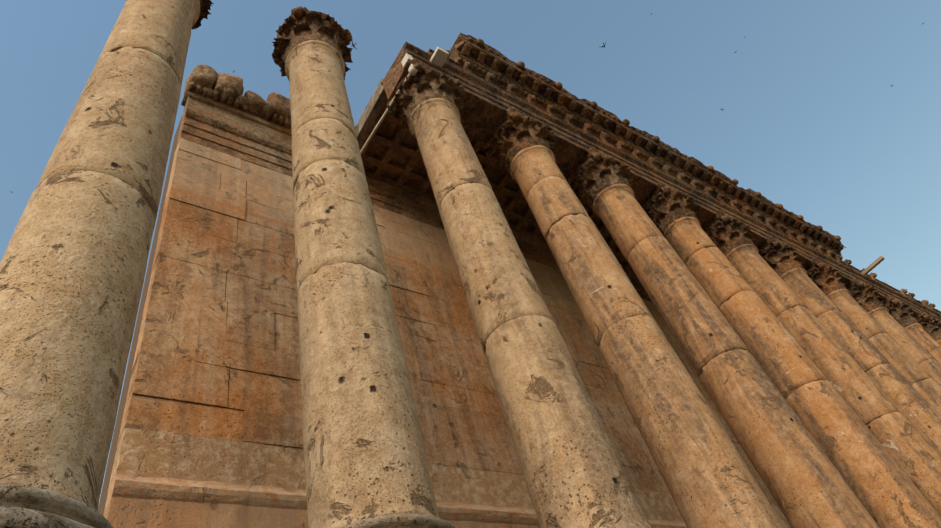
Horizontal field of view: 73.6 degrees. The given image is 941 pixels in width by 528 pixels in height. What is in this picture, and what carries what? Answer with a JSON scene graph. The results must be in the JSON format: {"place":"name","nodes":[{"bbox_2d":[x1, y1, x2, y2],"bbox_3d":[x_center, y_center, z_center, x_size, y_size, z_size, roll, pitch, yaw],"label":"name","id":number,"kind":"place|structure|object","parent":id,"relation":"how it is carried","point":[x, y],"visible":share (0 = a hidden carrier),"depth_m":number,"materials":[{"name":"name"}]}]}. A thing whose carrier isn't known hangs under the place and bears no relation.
{"place":"outdoors","nodes":[
{"label":"outdoors","id":0,"kind":"place"},
{"bbox_2d":[0,484,112,527],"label":"column base","id":1,"kind":"object","parent":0,"point":[25,507],"visible":1,"depth_m":5.96,"materials":[{"name":"beige stone"}]},
{"bbox_2d":[103,473,686,527],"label":"wall base","id":2,"kind":"object","parent":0,"point":[133,501],"visible":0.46,"depth_m":13.45,"materials":[{"name":"beige stone"}]},
{"bbox_2d":[108,138,791,527],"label":"cella wall blocks","id":3,"kind":"structure","parent":2,"relation":"on","point":[214,392],"depth_m":18.99,"materials":[{"name":"brown stone"}]},
{"bbox_2d":[176,91,651,301],"bbox_3d":[17.981,3.846,41.514,70.240,3.222,0.930,18,-56,-31],"label":"cella wall architrave","id":4,"kind":"object","parent":3,"relation":"on","point":[221,127],"visible":0.23,"depth_m":25.21,"materials":[{"name":"beige stone"}]},
{"bbox_2d":[181,64,290,129],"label":"broken cornice","id":5,"kind":"structure","parent":4,"relation":"on","point":[204,80],"depth_m":25.50,"materials":[{"name":"beige stone"}]},
{"bbox_2d":[341,514,455,527],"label":"column base","id":6,"kind":"object","parent":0,"point":[404,521],"visible":1,"depth_m":8.04,"materials":[{"name":"beige stone"}]},
{"bbox_2d":[0,0,940,506],"label":"sky","id":7,"kind":"structure","parent":0,"point":[812,121],"materials":[{"name":"blue"}]},
{"bbox_3d":[33.752,10.788,37.294,1.995,15.768,1.992,18,-56,-31],"label":"column","id":8,"kind":"object","parent":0,"visible":0},
{"bbox_2d":[915,311,940,340],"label":"capital","id":9,"kind":"object","parent":8,"relation":"on","point":[931,325],"visible":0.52,"depth_m":43.10,"materials":[{"name":"stone"}]},
{"label":"ground","id":10,"kind":"structure","parent":0,"visible":0},
{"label":"podium","id":11,"kind":"object","parent":10,"relation":"on","visible":0},
{"bbox_2d":[0,0,199,511],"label":"column shaft","id":12,"kind":"object","parent":11,"relation":"on","point":[73,263],"visible":0.98,"depth_m":8.71,"materials":[{"name":"beige stone"}]},
{"bbox_2d":[126,0,212,29],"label":"capital","id":13,"kind":"object","parent":12,"relation":"on","point":[205,5],"visible":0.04,"depth_m":18.91,"materials":[{"name":"stone"}]},
{"bbox_2d":[98,114,182,514],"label":"cella wall","id":14,"kind":"structure","parent":11,"relation":"on","point":[105,487],"depth_m":16.80,"materials":[{"name":"beige stone"}]},
{"bbox_2d":[360,98,635,275],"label":"coffered ceiling","id":15,"kind":"structure","parent":14,"relation":"attached to","point":[391,154],"depth_m":28.14,"materials":[{"name":"stone"}]},
{"bbox_2d":[355,78,386,148],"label":"ceiling slab","id":16,"kind":"structure","parent":15,"relation":"attached to","point":[371,112],"depth_m":25.63,"materials":[{"name":"stone"}]},
{"bbox_2d":[285,40,439,527],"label":"column shaft","id":17,"kind":"object","parent":11,"relation":"on","point":[364,454],"visible":1,"depth_m":10.80,"materials":[{"name":"beige stone"}]},
{"bbox_2d":[272,6,352,79],"bbox_3d":[-5.208,-6.972,20.856,2.637,2.146,2.608,18,-56,-31],"label":"capital","id":18,"kind":"object","parent":17,"relation":"on","point":[300,24],"visible":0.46,"depth_m":20.30,"materials":[{"name":"stone"}]},
{"bbox_2d":[409,98,651,527],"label":"column shaft","id":19,"kind":"object","parent":11,"relation":"on","point":[574,474],"visible":1,"depth_m":13.56,"materials":[{"name":"beige stone"}]},
{"bbox_2d":[387,58,464,136],"bbox_3d":[-1.530,-5.786,23.141,2.618,2.145,2.614,18,-56,-31],"label":"capital","id":20,"kind":"object","parent":19,"relation":"on","point":[424,83],"visible":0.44,"depth_m":22.60,"materials":[{"name":"stone"}]},
{"bbox_2d":[360,64,417,153],"bbox_3d":[-3.719,-5.056,24.226,0.200,1.050,6.257,18,-56,-31],"label":"tie pole","id":21,"kind":"object","parent":20,"relation":"attached to","point":[412,70],"visible":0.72,"depth_m":23.68,"materials":[{"name":"white metal"}]},
{"bbox_2d":[401,47,448,67],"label":"stone blocks","id":22,"kind":"structure","parent":20,"relation":"on","point":[439,56],"depth_m":24.08,"materials":[{"name":"white stone"}]},
{"bbox_2d":[510,145,784,527],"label":"column shaft","id":23,"kind":"object","parent":11,"relation":"on","point":[708,477],"visible":1,"depth_m":16.35,"materials":[{"name":"beige stone"}]},
{"bbox_2d":[483,107,556,177],"bbox_3d":[2.159,-4.597,25.427,2.619,2.146,2.606,18,-56,-31],"label":"capital","id":24,"kind":"object","parent":23,"relation":"on","point":[517,131],"visible":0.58,"depth_m":24.91,"materials":[{"name":"stone"}]},
{"bbox_2d":[593,184,879,527],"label":"column shaft","id":25,"kind":"object","parent":11,"relation":"on","point":[805,483],"visible":1,"depth_m":19.08,"materials":[{"name":"beige stone"}]},
{"bbox_2d":[567,147,632,214],"bbox_3d":[5.842,-3.408,27.713,2.618,2.144,2.615,18,-56,-31],"label":"capital","id":26,"kind":"object","parent":25,"relation":"on","point":[593,176],"visible":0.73,"depth_m":27.19,"materials":[{"name":"stone"}]},
{"bbox_2d":[663,217,940,527],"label":"column shaft","id":27,"kind":"object","parent":11,"relation":"on","point":[884,488],"visible":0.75,"depth_m":21.72,"materials":[{"name":"beige stone"}]},
{"bbox_2d":[641,181,698,234],"bbox_3d":[9.535,-2.215,30.001,2.618,2.145,2.614,18,-56,-31],"label":"capital","id":28,"kind":"object","parent":27,"relation":"on","point":[663,206],"visible":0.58,"depth_m":29.39,"materials":[{"name":"stone"}]},
{"bbox_2d":[726,244,940,515],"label":"column shaft","id":29,"kind":"object","parent":11,"relation":"on","point":[912,452],"visible":0.62,"depth_m":25.09,"materials":[{"name":"beige stone"}]},
{"bbox_2d":[704,210,754,256],"bbox_3d":[13.224,-1.027,32.288,2.619,2.146,2.606,18,-56,-31],"label":"capital","id":30,"kind":"object","parent":29,"relation":"on","point":[726,234],"visible":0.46,"depth_m":31.66,"materials":[{"name":"stone"}]},
{"bbox_2d":[780,268,940,455],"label":"column shaft","id":31,"kind":"object","parent":11,"relation":"on","point":[915,408],"visible":0.56,"depth_m":28.85,"materials":[{"name":"beige stone"}]},
{"bbox_2d":[758,236,803,276],"bbox_3d":[16.907,0.162,34.574,2.618,2.144,2.615,18,-56,-31],"label":"capital","id":32,"kind":"object","parent":31,"relation":"on","point":[779,258],"visible":0.38,"depth_m":33.95,"materials":[{"name":"stone"}]},
{"bbox_2d":[827,289,940,415],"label":"column shaft","id":33,"kind":"object","parent":11,"relation":"on","point":[916,376],"visible":0.54,"depth_m":32.48,"materials":[{"name":"beige stone"}]},
{"bbox_2d":[804,258,846,295],"bbox_3d":[20.600,1.355,36.862,2.618,2.145,2.614,18,-56,-31],"label":"capital","id":34,"kind":"object","parent":33,"relation":"on","point":[826,279],"visible":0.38,"depth_m":36.22,"materials":[{"name":"stone"}]},
{"bbox_2d":[381,32,940,327],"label":"entablature blocks","id":35,"kind":"structure","parent":34,"relation":"on","point":[486,106],"depth_m":29.06,"materials":[{"name":"brown stone"}]},
{"bbox_2d":[520,81,800,234],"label":"weed tufts","id":36,"kind":"object","parent":35,"relation":"on","point":[523,86],"visible":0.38,"depth_m":31.22,"materials":[{"name":"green plant"}]},
{"bbox_2d":[443,37,940,312],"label":"entablature ornaments","id":37,"kind":"object","parent":35,"relation":"attached to","point":[560,99],"visible":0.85,"depth_m":31.97},
{"bbox_2d":[861,256,884,274],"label":"timber beam","id":38,"kind":"structure","parent":35,"relation":"attached to","point":[873,265],"depth_m":41.24,"materials":[{"name":"brown wood"}]},
{"bbox_2d":[868,307,940,385],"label":"column shaft","id":39,"kind":"object","parent":11,"relation":"on","point":[911,346],"visible":0.58,"depth_m":35.90,"materials":[{"name":"beige stone"}]},
{"bbox_2d":[846,278,884,311],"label":"capital","id":40,"kind":"object","parent":39,"relation":"on","point":[863,295],"visible":0.52,"depth_m":38.50,"materials":[{"name":"stone"}]},
{"bbox_2d":[905,323,940,363],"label":"column shaft","id":41,"kind":"object","parent":11,"relation":"on","point":[925,340],"visible":0.23,"depth_m":39.22,"materials":[{"name":"beige stone"}]},
{"bbox_2d":[882,295,918,327],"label":"capital","id":42,"kind":"object","parent":41,"relation":"on","point":[901,314],"visible":0.46,"depth_m":40.78,"materials":[{"name":"stone"}]}
]}

